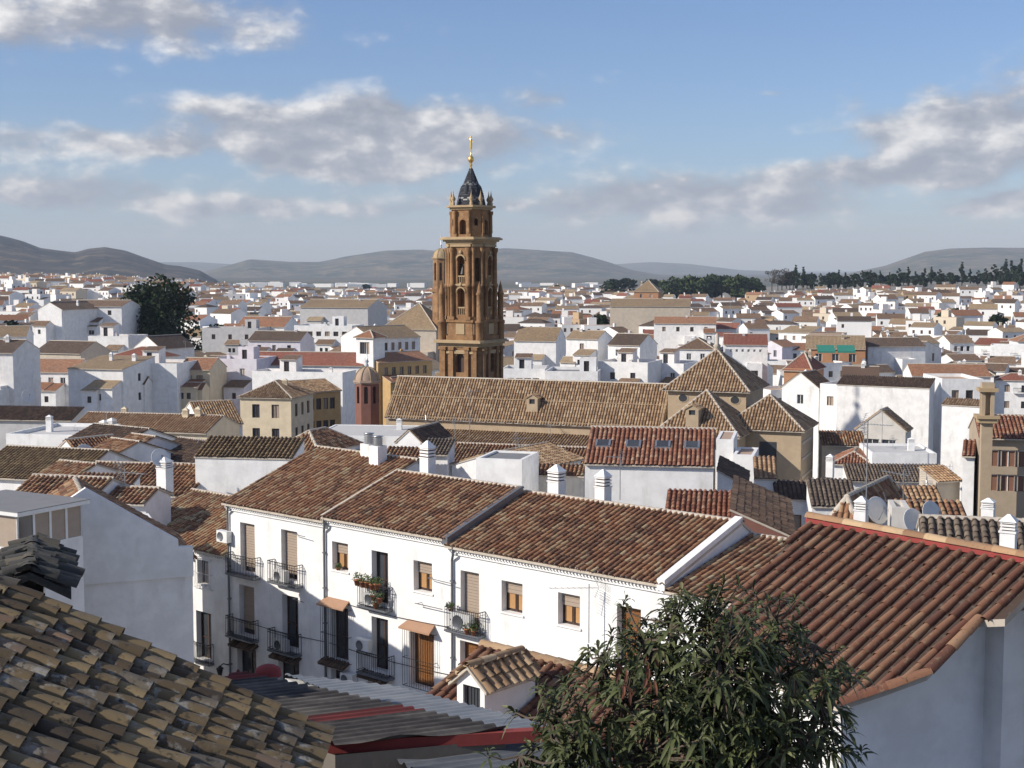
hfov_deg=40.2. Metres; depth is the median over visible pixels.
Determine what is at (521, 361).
window
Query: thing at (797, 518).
window
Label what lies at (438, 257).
belfry
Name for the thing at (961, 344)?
townhouse
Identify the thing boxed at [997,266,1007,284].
conifer tree
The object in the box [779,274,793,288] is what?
broadleaf tree
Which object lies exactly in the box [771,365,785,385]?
townhouse
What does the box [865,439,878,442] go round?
window
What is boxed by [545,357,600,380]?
townhouse
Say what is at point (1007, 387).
window
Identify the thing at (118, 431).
townhouse
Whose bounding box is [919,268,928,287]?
conifer tree
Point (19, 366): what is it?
townhouse
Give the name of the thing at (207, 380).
townhouse
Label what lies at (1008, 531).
chimney
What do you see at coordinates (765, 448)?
window
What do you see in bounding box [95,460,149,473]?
townhouse
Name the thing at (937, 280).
conifer tree
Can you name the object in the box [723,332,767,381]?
townhouse
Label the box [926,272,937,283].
broadleaf tree
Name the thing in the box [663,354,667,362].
window
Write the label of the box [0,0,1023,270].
sky
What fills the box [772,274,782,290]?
bare tree
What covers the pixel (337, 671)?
window
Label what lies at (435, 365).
townhouse
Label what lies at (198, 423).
townhouse
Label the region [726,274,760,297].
pine tree
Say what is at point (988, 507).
chimney
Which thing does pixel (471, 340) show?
bell tower
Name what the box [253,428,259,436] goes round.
window
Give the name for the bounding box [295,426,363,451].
townhouse
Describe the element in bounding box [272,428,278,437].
window
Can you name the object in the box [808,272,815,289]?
conifer tree
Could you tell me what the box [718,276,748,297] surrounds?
pine tree
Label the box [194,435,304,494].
townhouse
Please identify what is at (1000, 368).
townhouse
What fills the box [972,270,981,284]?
conifer tree
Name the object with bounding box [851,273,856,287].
conifer tree
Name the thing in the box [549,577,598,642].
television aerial
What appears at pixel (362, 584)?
potted plant
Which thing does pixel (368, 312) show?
townhouse
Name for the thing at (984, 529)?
townhouse
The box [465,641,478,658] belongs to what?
window
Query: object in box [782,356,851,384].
townhouse
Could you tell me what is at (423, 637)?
window
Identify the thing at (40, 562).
old house
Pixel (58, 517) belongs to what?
window
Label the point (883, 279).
broadleaf tree
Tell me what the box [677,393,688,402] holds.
oval window
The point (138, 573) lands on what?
townhouse
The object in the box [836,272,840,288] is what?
cypress tree
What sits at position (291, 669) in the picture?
window
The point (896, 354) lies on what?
townhouse
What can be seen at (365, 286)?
broadleaf tree
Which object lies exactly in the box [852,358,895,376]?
townhouse
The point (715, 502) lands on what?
townhouse
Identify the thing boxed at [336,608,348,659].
window
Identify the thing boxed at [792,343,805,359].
townhouse
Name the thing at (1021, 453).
window
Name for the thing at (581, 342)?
townhouse
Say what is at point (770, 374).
townhouse
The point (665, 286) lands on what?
pine tree
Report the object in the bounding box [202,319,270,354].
townhouse
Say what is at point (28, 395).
satellite dish
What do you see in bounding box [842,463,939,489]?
townhouse
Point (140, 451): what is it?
townhouse
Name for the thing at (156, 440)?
townhouse
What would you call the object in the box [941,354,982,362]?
townhouse
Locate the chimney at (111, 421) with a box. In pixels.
[107,418,116,423]
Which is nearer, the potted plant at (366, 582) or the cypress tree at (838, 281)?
the potted plant at (366, 582)
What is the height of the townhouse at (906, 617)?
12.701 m
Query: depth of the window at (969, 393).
172.74 m
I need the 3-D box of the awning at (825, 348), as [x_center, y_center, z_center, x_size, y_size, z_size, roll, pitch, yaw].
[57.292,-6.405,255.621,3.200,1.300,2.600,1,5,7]
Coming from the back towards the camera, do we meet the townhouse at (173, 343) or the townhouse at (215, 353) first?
the townhouse at (215, 353)
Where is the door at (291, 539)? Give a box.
[286,530,297,578]
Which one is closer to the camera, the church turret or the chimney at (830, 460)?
the chimney at (830, 460)
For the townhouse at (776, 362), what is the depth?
339.06 m
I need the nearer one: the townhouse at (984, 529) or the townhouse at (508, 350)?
the townhouse at (984, 529)
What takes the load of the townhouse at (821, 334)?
on the ground
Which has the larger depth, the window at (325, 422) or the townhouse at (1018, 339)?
the townhouse at (1018, 339)
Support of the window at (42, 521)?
in the rooftop sunroom
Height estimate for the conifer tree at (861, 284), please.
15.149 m
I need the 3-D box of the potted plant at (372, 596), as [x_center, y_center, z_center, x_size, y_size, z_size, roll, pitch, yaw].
[-5.942,9.006,59.986,0.400,0.539,0.477,3,6,33]
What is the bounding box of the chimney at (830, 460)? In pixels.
[826,454,834,477]
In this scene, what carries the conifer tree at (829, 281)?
on the ground
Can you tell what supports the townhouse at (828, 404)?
on the ground
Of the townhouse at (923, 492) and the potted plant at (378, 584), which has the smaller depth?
the potted plant at (378, 584)
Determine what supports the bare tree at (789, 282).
on the ground
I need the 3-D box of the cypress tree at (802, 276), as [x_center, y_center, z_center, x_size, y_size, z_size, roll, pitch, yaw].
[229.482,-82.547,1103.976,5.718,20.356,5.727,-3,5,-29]
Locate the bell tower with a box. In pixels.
[433,136,508,377]
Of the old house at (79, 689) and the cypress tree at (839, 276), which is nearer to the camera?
the old house at (79, 689)
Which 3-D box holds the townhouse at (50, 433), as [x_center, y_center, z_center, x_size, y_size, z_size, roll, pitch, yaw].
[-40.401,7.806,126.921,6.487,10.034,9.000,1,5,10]
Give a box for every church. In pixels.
[384,333,818,481]
[633,280,662,297]
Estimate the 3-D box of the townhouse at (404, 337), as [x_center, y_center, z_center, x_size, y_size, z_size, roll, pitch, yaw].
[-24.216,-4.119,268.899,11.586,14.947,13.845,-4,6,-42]
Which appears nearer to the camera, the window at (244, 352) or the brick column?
the brick column
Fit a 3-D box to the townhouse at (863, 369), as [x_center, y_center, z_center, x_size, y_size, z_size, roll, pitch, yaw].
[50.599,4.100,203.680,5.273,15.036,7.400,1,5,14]
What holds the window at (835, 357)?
in the townhouse at (856, 341)
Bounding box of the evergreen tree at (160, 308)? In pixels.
[120,273,201,350]
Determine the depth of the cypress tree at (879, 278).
1123.39 m
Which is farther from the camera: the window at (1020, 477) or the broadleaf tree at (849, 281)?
the broadleaf tree at (849, 281)
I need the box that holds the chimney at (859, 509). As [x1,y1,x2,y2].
[853,496,869,521]
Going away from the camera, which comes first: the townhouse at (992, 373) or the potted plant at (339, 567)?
the potted plant at (339, 567)
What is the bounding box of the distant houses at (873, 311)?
[0,272,1023,346]
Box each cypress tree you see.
[792,265,799,288]
[799,267,805,289]
[836,269,841,288]
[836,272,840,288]
[878,270,881,284]
[905,267,910,285]
[928,267,933,282]
[959,261,965,285]
[968,269,972,282]
[1002,259,1009,280]
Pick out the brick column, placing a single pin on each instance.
(986, 417)
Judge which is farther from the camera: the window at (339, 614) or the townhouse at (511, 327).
the townhouse at (511, 327)
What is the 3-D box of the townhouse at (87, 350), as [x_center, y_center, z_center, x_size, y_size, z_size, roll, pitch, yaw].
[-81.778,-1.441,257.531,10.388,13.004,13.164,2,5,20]
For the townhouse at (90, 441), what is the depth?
106.52 m
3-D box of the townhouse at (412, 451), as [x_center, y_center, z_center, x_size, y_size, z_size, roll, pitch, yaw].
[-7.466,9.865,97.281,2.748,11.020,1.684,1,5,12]
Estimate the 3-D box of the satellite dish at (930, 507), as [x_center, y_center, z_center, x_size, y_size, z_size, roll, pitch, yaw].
[15.146,4.882,50.461,0.863,1.325,0.645,0,5,0]
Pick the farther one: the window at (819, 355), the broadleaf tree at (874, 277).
the broadleaf tree at (874, 277)
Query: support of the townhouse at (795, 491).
on the ground
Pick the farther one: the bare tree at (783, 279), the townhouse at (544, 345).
the bare tree at (783, 279)
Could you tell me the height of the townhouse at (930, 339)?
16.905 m
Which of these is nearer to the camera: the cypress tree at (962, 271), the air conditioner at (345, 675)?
the air conditioner at (345, 675)
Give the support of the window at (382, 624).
in the terraced house at (395, 530)
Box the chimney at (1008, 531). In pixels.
[998,514,1018,548]
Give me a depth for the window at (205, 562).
69.27 m
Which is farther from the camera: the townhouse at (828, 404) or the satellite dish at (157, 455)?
the townhouse at (828, 404)
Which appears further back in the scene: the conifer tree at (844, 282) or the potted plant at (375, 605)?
the conifer tree at (844, 282)
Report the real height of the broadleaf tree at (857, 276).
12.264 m
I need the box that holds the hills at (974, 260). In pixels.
[842,248,1023,277]
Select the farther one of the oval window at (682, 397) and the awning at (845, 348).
the awning at (845, 348)
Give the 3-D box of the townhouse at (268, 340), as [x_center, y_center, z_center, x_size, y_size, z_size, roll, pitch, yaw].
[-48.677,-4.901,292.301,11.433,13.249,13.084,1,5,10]
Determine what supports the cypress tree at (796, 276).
on the ground
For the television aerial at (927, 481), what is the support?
attached to the townhouse at (923, 492)
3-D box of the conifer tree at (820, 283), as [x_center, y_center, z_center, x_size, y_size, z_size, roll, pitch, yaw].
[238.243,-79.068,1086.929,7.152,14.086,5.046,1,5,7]
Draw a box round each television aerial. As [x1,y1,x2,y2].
[117,463,142,484]
[465,416,474,438]
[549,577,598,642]
[606,450,623,486]
[860,413,892,521]
[860,421,866,452]
[881,464,914,499]
[920,471,932,485]
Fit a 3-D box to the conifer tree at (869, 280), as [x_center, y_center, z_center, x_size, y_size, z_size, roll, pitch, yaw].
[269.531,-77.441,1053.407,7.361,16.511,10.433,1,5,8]
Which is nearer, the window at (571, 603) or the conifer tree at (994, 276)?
the window at (571, 603)
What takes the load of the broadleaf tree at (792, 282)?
on the ground
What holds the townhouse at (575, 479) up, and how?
on the ground
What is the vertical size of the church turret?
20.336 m
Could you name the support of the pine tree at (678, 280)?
on the ground
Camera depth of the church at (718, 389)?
140.82 m
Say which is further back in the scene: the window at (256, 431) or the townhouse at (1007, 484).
the window at (256, 431)
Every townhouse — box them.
[0,325,33,343]
[0,334,40,405]
[0,405,84,449]
[0,444,138,489]
[6,415,120,446]
[15,473,132,493]
[32,300,97,347]
[38,459,125,474]
[40,340,111,359]
[40,358,86,406]
[49,476,197,662]
[58,434,113,447]
[62,423,177,440]
[67,352,154,414]
[71,296,140,335]
[76,407,165,427]
[77,471,140,484]
[88,323,147,353]
[92,437,174,461]
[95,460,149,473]
[109,484,173,525]
[113,346,180,358]
[123,432,181,449]
[133,334,194,358]
[139,461,199,500]
[141,346,196,412]
[151,406,240,438]
[171,436,206,462]
[180,355,227,412]
[182,399,243,436]
[185,325,201,348]
[194,350,212,356]
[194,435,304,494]
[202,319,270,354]
[204,352,226,354]
[219,346,276,414]
[236,316,299,330]
[237,378,316,437]
[247,329,313,350]
[252,355,355,424]
[259,351,362,371]
[288,378,341,427]
[294,316,363,351]
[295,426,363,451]
[299,298,387,325]
[328,345,340,351]
[329,418,419,447]
[340,324,420,351]
[375,349,432,424]
[386,303,438,361]
[387,445,420,460]
[394,421,451,446]
[427,437,454,475]
[430,357,438,375]
[449,441,584,478]
[455,442,586,464]
[476,450,538,490]
[503,340,513,355]
[503,353,548,378]
[503,355,513,367]
[504,324,520,332]
[504,331,516,340]
[514,326,565,367]
[539,462,584,497]
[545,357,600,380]
[559,328,612,366]
[584,425,715,508]
[598,348,661,382]
[607,333,657,358]
[610,297,690,332]
[654,316,715,355]
[658,348,697,382]
[665,488,731,517]
[677,337,720,360]
[707,511,1023,767]
[715,431,736,489]
[716,455,749,490]
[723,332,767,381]
[730,475,795,537]
[733,447,758,482]
[753,455,777,491]
[763,386,781,399]
[767,359,785,364]
[767,363,773,385]
[768,339,797,359]
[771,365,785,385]
[773,479,806,529]
[777,360,791,385]
[778,324,821,342]
[780,369,829,478]
[781,349,826,382]
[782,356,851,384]
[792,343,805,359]
[802,331,846,342]
[806,333,865,363]
[806,477,853,514]
[808,333,840,334]
[818,430,865,478]
[819,380,838,430]
[829,475,908,523]
[834,447,869,478]
[836,374,935,450]
[842,361,879,375]
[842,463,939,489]
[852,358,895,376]
[854,406,912,442]
[859,438,936,463]
[865,333,926,375]
[879,330,907,336]
[880,498,966,525]
[887,500,909,528]
[897,484,942,500]
[902,361,991,381]
[907,333,940,346]
[916,513,1023,549]
[919,464,961,500]
[922,341,941,362]
[923,373,983,463]
[937,333,974,353]
[940,397,979,501]
[941,346,957,355]
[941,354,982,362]
[962,358,1009,374]
[962,438,975,515]
[963,359,995,381]
[968,413,1023,517]
[974,337,1009,355]
[980,352,1015,366]
[982,608,1023,767]
[990,344,1023,361]
[994,370,1023,413]
[1008,334,1023,343]
[1009,367,1023,373]
[1016,358,1020,366]
[1021,352,1023,366]
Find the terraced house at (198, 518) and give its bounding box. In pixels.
[166,488,230,675]
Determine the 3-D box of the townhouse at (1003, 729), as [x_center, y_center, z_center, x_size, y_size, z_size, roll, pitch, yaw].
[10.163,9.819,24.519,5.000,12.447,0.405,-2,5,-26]
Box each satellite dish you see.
[22,389,34,401]
[77,444,90,447]
[151,449,169,466]
[868,496,887,523]
[904,508,920,530]
[922,501,941,514]
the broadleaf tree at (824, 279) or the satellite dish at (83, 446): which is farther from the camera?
the broadleaf tree at (824, 279)
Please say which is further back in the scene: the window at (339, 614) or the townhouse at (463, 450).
the townhouse at (463, 450)
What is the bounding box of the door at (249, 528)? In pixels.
[245,523,254,571]
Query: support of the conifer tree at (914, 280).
on the ground
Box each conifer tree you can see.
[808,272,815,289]
[814,273,822,286]
[825,272,832,288]
[842,272,850,288]
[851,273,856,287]
[857,270,865,287]
[866,270,874,286]
[894,268,903,286]
[911,271,918,286]
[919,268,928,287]
[935,269,944,283]
[949,273,955,283]
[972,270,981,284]
[981,268,993,285]
[987,264,999,282]
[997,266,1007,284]
[1008,260,1019,281]
[1011,258,1023,287]
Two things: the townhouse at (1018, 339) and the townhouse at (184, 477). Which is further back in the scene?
the townhouse at (1018, 339)
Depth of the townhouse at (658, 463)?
80.54 m
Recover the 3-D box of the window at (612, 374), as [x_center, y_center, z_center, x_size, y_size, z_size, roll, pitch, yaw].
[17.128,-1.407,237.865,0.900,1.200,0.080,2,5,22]
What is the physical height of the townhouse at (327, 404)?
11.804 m
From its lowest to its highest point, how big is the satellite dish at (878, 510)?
1.378 m
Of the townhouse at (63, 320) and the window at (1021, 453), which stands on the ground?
the townhouse at (63, 320)
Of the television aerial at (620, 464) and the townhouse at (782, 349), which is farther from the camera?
the townhouse at (782, 349)
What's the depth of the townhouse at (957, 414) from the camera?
146.15 m
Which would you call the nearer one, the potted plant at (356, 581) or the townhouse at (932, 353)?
the potted plant at (356, 581)
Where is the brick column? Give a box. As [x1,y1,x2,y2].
[973,382,999,515]
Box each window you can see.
[0,515,18,547]
[16,514,33,538]
[34,511,50,537]
[50,508,66,541]
[66,505,82,539]
[80,506,82,536]
[104,328,107,335]
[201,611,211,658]
[202,560,207,582]
[240,368,244,375]
[242,350,246,358]
[242,650,255,673]
[252,404,259,417]
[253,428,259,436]
[272,405,278,417]
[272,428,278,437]
[283,662,298,678]
[284,361,288,370]
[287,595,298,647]
[316,398,320,409]
[316,421,320,427]
[323,398,327,408]
[323,420,327,426]
[330,397,333,408]
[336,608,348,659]
[336,670,341,678]
[337,542,347,569]
[360,342,364,353]
[365,342,368,353]
[377,551,387,602]
[377,617,387,669]
[415,633,433,686]
[419,561,431,591]
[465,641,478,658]
[507,581,521,612]
[519,359,523,368]
[563,593,579,625]
[584,361,588,370]
[610,372,614,378]
[621,354,625,361]
[622,606,640,661]
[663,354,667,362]
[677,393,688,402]
[729,395,740,404]
[759,441,776,456]
[794,515,800,529]
[797,394,802,403]
[815,353,821,360]
[827,396,833,405]
[832,354,838,361]
[849,354,855,361]
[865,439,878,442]
[882,439,895,442]
[952,390,958,397]
[966,390,972,398]
[991,474,1000,490]
[992,450,1001,465]
[997,474,1017,490]
[998,450,1018,466]
[1004,401,1008,407]
[1005,385,1009,391]
[1014,450,1023,466]
[1014,475,1023,490]
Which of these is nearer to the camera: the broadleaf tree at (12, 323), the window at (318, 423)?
the window at (318, 423)
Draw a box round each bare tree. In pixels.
[765,269,778,290]
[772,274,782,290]
[775,268,788,289]
[784,272,792,289]
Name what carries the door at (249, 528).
in the terraced house at (274, 519)
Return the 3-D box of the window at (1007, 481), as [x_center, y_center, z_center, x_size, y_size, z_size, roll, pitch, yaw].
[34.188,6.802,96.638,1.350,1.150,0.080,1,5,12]
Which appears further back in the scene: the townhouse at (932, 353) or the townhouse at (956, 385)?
the townhouse at (932, 353)
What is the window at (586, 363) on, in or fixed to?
in the townhouse at (587, 370)
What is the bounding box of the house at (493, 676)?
[426,639,713,767]
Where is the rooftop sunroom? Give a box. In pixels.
[0,490,89,611]
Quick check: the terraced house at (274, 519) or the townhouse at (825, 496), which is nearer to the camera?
the terraced house at (274, 519)
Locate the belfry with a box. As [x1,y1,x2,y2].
[430,245,444,345]
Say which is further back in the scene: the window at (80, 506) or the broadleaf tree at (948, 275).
the broadleaf tree at (948, 275)
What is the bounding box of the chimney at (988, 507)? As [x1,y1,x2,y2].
[980,498,996,516]
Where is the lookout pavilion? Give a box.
[353,329,387,368]
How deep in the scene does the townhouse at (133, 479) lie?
79.52 m
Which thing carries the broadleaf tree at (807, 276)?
on the ground
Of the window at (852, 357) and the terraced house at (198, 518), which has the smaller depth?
the terraced house at (198, 518)
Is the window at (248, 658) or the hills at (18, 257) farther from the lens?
the hills at (18, 257)
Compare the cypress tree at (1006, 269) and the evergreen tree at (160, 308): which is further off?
the cypress tree at (1006, 269)
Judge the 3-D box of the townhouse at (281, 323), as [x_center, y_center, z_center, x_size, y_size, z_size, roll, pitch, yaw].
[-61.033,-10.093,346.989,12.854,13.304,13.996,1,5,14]
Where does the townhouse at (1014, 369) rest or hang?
on the ground
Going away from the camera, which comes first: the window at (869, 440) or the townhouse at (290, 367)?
the window at (869, 440)
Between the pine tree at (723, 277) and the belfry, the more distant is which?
the pine tree at (723, 277)
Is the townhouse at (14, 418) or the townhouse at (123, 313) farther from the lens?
the townhouse at (123, 313)
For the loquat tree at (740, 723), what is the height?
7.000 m
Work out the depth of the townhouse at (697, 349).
268.06 m
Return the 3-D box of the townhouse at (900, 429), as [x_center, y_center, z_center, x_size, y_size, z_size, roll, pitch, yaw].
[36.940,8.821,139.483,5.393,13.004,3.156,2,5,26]
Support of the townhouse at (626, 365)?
on the ground
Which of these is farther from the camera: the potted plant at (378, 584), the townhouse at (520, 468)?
the townhouse at (520, 468)
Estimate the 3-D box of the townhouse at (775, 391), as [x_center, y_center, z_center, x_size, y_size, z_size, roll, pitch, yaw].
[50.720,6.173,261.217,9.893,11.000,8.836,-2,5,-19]
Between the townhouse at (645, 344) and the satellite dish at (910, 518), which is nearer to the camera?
the satellite dish at (910, 518)
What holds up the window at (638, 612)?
in the terraced house at (513, 561)
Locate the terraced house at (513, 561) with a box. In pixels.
[444,464,752,679]
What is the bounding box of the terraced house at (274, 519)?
[221,445,419,679]
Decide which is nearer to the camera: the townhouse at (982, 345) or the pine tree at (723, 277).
the townhouse at (982, 345)
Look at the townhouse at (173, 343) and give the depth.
272.83 m
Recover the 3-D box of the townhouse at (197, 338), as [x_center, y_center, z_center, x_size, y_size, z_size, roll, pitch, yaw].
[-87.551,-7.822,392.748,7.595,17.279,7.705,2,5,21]
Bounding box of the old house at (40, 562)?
[0,532,84,598]
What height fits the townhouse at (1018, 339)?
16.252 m
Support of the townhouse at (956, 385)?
on the ground
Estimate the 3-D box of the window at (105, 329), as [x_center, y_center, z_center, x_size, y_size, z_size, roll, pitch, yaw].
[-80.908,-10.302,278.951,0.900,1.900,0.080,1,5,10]
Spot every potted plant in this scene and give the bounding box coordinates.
[335,562,341,569]
[352,572,361,585]
[357,573,365,587]
[362,574,372,587]
[368,576,377,589]
[368,589,376,600]
[371,598,378,608]
[372,576,383,589]
[375,592,384,602]
[446,601,453,610]
[462,623,470,634]
[469,625,478,635]
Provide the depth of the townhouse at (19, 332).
283.33 m
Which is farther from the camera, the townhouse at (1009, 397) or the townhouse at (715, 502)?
the townhouse at (1009, 397)
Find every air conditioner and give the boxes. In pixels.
[216,529,231,543]
[273,568,288,583]
[273,637,289,652]
[340,671,356,681]
[355,637,372,653]
[364,591,380,606]
[451,610,472,632]
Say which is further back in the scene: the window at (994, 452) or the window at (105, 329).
the window at (105, 329)
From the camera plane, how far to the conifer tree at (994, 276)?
1107.24 m
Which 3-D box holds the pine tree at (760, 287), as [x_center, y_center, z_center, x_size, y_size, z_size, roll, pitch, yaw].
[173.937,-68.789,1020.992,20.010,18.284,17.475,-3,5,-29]
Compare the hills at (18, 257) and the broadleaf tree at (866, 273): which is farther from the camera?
the hills at (18, 257)
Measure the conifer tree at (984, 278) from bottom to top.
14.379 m
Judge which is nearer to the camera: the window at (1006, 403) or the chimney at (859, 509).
the chimney at (859, 509)
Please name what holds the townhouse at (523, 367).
on the ground
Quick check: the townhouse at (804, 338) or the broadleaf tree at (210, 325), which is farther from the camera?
the townhouse at (804, 338)
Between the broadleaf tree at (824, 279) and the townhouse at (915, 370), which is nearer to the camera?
the townhouse at (915, 370)
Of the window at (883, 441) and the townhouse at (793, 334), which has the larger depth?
the townhouse at (793, 334)
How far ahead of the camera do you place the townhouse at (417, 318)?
298.50 m
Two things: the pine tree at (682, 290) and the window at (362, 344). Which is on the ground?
the pine tree at (682, 290)
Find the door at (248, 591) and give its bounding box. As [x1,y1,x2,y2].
[244,585,254,634]
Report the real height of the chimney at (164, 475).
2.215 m
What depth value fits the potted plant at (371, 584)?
59.90 m
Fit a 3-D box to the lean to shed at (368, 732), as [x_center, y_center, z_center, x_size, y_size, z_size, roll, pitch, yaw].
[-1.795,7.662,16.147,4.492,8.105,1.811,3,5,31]
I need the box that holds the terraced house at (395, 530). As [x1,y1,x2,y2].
[316,432,524,693]
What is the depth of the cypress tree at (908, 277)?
1063.04 m
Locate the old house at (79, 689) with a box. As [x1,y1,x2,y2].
[0,575,334,767]
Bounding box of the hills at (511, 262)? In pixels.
[203,248,675,276]
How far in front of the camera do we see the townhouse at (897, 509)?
58.64 m
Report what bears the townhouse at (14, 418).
on the ground
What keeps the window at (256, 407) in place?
in the townhouse at (280, 408)
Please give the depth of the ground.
4816.11 m
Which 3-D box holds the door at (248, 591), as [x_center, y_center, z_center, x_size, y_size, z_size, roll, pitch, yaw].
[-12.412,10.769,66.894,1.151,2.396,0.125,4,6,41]
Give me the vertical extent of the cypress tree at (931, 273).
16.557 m
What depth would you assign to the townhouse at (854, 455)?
125.01 m
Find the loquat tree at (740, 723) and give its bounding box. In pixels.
[474,573,877,767]
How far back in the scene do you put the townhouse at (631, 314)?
448.91 m
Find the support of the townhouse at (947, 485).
on the ground
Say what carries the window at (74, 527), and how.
in the rooftop sunroom
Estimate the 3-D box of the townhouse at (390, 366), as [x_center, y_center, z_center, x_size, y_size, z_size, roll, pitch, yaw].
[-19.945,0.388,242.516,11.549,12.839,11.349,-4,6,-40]
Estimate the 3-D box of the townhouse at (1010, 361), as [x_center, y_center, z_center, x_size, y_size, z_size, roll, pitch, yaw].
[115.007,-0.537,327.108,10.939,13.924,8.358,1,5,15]
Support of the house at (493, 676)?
on the ground
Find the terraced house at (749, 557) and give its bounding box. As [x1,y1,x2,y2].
[664,532,787,688]
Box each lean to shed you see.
[224,664,555,767]
[285,673,546,728]
[397,742,614,767]
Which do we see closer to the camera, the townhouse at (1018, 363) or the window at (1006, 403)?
the window at (1006, 403)
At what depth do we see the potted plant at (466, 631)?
56.29 m
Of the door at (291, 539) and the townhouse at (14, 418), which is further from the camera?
the townhouse at (14, 418)
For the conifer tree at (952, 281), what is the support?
on the ground
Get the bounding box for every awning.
[816,345,834,352]
[836,345,855,352]
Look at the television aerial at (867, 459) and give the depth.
45.35 m
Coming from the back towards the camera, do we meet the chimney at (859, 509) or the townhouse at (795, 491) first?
the townhouse at (795, 491)
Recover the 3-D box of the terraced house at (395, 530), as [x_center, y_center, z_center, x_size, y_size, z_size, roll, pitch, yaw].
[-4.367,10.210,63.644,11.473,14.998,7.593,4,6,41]
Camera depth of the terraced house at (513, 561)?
54.50 m
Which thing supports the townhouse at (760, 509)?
on the ground
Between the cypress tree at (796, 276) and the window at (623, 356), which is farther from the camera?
the cypress tree at (796, 276)
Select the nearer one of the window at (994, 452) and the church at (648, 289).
the window at (994, 452)
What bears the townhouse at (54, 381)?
on the ground
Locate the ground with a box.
[212,271,1023,299]
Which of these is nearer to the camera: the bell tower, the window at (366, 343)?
the bell tower
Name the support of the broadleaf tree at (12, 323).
on the ground
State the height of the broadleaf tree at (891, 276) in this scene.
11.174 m
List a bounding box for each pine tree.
[658,279,682,298]
[667,275,685,286]
[673,286,693,298]
[682,274,714,295]
[706,272,728,297]
[706,275,722,297]
[712,292,721,297]
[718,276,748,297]
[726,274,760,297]
[747,277,764,291]
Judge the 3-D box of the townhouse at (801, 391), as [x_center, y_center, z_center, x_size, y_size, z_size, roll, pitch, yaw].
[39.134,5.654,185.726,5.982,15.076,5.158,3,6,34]
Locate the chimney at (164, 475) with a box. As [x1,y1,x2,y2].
[155,457,173,493]
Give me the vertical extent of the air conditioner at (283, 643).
0.590 m
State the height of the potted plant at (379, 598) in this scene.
0.548 m
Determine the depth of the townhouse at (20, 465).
95.69 m
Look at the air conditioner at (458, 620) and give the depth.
56.68 m
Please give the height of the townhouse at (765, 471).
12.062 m
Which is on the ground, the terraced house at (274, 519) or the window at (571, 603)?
the terraced house at (274, 519)
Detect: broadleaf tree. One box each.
[3,319,20,325]
[199,323,223,350]
[362,284,371,289]
[592,314,609,324]
[599,279,625,292]
[613,288,625,291]
[619,278,637,290]
[640,279,659,287]
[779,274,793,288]
[784,271,800,289]
[803,274,814,288]
[821,275,827,284]
[831,275,836,284]
[842,275,851,284]
[849,273,862,283]
[861,271,869,283]
[869,272,877,282]
[877,275,885,283]
[887,273,898,285]
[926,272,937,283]
[944,272,955,283]
[954,275,960,281]
[988,314,1008,324]
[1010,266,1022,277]
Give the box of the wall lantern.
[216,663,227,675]
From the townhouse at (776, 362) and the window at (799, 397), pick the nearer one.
the window at (799, 397)
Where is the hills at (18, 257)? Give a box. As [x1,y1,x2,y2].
[0,236,217,281]
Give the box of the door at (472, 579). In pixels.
[466,571,478,629]
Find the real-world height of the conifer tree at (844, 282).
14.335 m
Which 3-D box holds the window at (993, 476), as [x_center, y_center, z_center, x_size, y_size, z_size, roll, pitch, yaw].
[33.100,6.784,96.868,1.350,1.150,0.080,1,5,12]
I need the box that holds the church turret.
[353,347,380,424]
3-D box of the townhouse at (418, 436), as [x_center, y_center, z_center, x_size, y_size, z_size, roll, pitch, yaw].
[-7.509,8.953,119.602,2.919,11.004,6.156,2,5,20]
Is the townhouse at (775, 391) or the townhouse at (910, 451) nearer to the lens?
the townhouse at (910, 451)
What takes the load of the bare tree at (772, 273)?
on the ground
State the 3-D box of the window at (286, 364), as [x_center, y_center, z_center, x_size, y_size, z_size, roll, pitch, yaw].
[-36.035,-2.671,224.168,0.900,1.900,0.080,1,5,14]
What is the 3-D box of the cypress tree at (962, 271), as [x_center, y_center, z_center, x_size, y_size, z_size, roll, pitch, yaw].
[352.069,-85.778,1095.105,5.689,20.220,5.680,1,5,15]
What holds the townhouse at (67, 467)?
on the ground
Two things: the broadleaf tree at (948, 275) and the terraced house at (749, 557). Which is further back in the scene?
the broadleaf tree at (948, 275)
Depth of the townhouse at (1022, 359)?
308.60 m
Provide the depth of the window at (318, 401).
187.56 m
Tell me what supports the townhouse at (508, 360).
on the ground
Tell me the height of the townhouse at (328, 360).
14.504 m
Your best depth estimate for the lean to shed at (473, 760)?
15.01 m
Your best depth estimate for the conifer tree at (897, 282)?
1066.79 m
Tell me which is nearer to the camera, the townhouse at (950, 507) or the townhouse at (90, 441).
the townhouse at (950, 507)
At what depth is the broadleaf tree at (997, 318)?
498.67 m
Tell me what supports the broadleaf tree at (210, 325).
on the ground
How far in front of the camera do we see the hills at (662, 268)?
13538.44 m
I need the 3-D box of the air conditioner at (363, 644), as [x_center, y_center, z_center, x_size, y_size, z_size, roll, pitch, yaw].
[-6.439,11.364,60.823,0.800,0.590,0.344,4,6,41]
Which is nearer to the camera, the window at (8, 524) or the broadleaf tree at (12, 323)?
the window at (8, 524)
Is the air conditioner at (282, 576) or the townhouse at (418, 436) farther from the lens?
the townhouse at (418, 436)
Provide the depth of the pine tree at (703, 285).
1000.88 m
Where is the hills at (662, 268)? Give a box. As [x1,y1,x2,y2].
[160,262,809,273]

